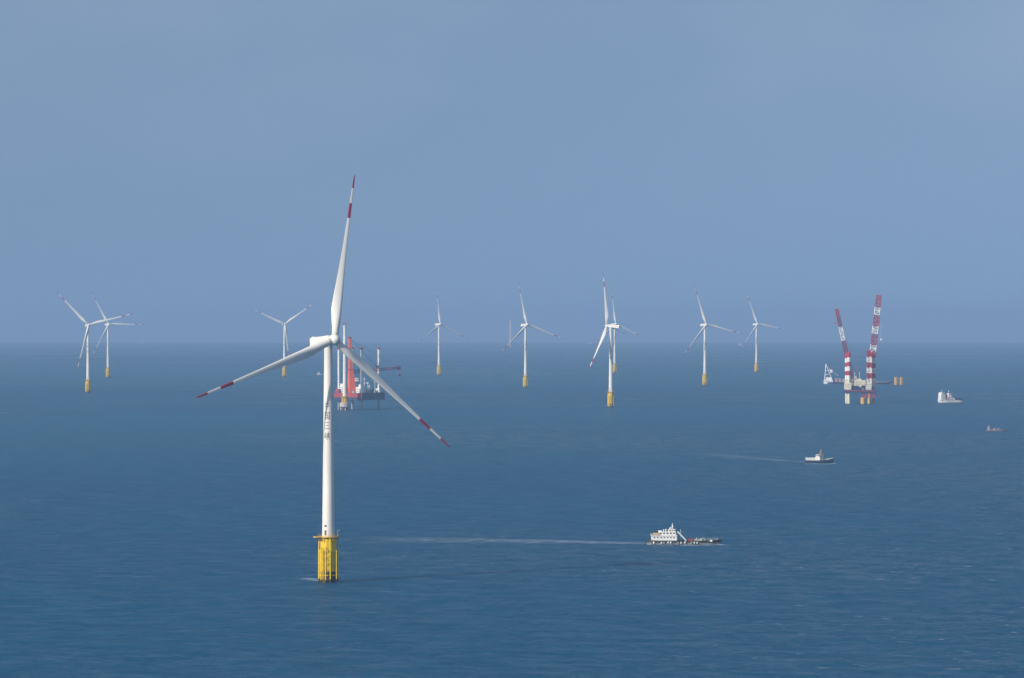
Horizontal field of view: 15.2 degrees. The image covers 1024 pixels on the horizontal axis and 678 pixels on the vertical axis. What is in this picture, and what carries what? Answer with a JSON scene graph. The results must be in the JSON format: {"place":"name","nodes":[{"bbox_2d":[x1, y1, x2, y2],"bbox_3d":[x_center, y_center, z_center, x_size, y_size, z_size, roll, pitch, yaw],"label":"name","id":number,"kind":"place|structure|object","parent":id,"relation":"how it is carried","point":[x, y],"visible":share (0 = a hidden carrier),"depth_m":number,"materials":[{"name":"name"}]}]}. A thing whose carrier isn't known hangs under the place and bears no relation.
{"place":"outdoors","nodes":[
{"label":"outdoors","id":0,"kind":"place"},
{"bbox_2d":[0,342,1023,677],"bbox_3d":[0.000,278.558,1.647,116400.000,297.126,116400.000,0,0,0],"label":"sea","id":1,"kind":"structure","parent":0,"point":[158,518],"depth_m":2561.24,"materials":[{"name":"liquid"}]},
{"bbox_2d":[56,291,130,392],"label":"wind turbine","id":2,"kind":"object","parent":1,"relation":"in","point":[87,380],"visible":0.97,"depth_m":6758.24,"materials":[{"name":"grey metal"}]},
{"bbox_2d":[91,292,142,377],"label":"wind turbine","id":3,"kind":"object","parent":1,"relation":"in","point":[107,368],"visible":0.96,"depth_m":8519.43,"materials":[{"name":"grey metal"}]},
{"bbox_2d":[254,303,313,376],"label":"wind turbine","id":4,"kind":"object","parent":1,"relation":"in","point":[284,371],"visible":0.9,"depth_m":8663.31,"materials":[{"name":"grey metal"}]},
{"bbox_2d":[196,175,449,582],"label":"wind turbine","id":5,"kind":"object","parent":1,"relation":"in","point":[328,563],"visible":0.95,"depth_m":1883.45,"materials":[{"name":"grey metal"}]},
{"bbox_2d":[340,323,349,409],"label":"bare turbine tower","id":6,"kind":"structure","parent":1,"relation":"in","point":[344,404],"depth_m":5418.25,"materials":[{"name":"metal"}]},
{"bbox_2d":[334,337,400,409],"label":"jack up vessel","id":7,"kind":"object","parent":1,"relation":"on","point":[361,393],"visible":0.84,"depth_m":5459.81,"materials":[{"name":"grey metal"}]},
{"bbox_2d":[417,294,466,375],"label":"wind turbine","id":8,"kind":"object","parent":1,"relation":"in","point":[437,325],"visible":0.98,"depth_m":8893.02,"materials":[{"name":"grey metal"}]},
{"bbox_2d":[501,282,563,387],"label":"wind turbine","id":9,"kind":"object","parent":1,"relation":"in","point":[525,376],"visible":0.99,"depth_m":7235.02,"materials":[{"name":"grey metal"}]},
{"bbox_2d":[589,274,627,406],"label":"wind turbine","id":10,"kind":"object","parent":1,"relation":"in","point":[610,398],"visible":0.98,"depth_m":5611.98,"materials":[{"name":"grey metal"}]},
{"bbox_2d":[593,290,641,372],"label":"wind turbine","id":11,"kind":"object","parent":1,"relation":"in","point":[614,362],"visible":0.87,"depth_m":9308.90,"materials":[{"name":"grey metal"}]},
{"bbox_2d":[647,523,722,544],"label":"work boat","id":12,"kind":"object","parent":1,"relation":"on","point":[660,537],"visible":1,"depth_m":2198.16,"materials":[{"name":"grey metal"}]},
{"bbox_2d":[683,285,741,385],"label":"wind turbine","id":13,"kind":"object","parent":1,"relation":"in","point":[704,374],"visible":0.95,"depth_m":7502.78,"materials":[{"name":"grey metal"}]},
{"bbox_2d":[742,295,785,371],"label":"wind turbine","id":14,"kind":"object","parent":1,"relation":"in","point":[756,356],"visible":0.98,"depth_m":9488.79,"materials":[{"name":"grey metal"}]},
{"bbox_2d":[804,451,833,462],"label":"tug boat","id":15,"kind":"object","parent":1,"relation":"on","point":[817,459],"visible":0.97,"depth_m":3438.93,"materials":[{"name":"white metal"}]},
{"bbox_2d":[824,364,890,383],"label":"crane ship","id":16,"kind":"object","parent":1,"relation":"on","point":[828,380],"visible":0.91,"depth_m":7662.07,"materials":[{"name":"white metal"}]},
{"bbox_2d":[835,295,881,403],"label":"jack up rig","id":17,"kind":"object","parent":1,"relation":"on","point":[852,384],"visible":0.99,"depth_m":5868.63,"materials":[{"name":"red metal"}]},
{"bbox_2d":[860,398,865,404],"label":"steel pile","id":18,"kind":"object","parent":1,"relation":"in","point":[863,401],"visible":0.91,"depth_m":5789.18,"materials":[{"name":"yellow metal"}]},
{"bbox_2d":[894,377,902,385],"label":"jacket foundation","id":19,"kind":"object","parent":1,"relation":"in","point":[896,382],"visible":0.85,"depth_m":7481.70,"materials":[{"name":"yellow metal"}]},
{"bbox_2d":[937,390,961,402],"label":"supply ship","id":20,"kind":"object","parent":1,"relation":"on","point":[943,397],"visible":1,"depth_m":5893.56,"materials":[{"name":"white metal"}]},
{"bbox_2d":[986,426,1006,430],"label":"barge","id":21,"kind":"object","parent":1,"relation":"on","point":[993,429],"visible":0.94,"depth_m":4411.27,"materials":[{"name":"paint"}]},
{"bbox_2d":[0,0,1023,341],"label":"sky","id":22,"kind":"structure","parent":0,"point":[189,167],"materials":[{"name":"blue"}]}
]}

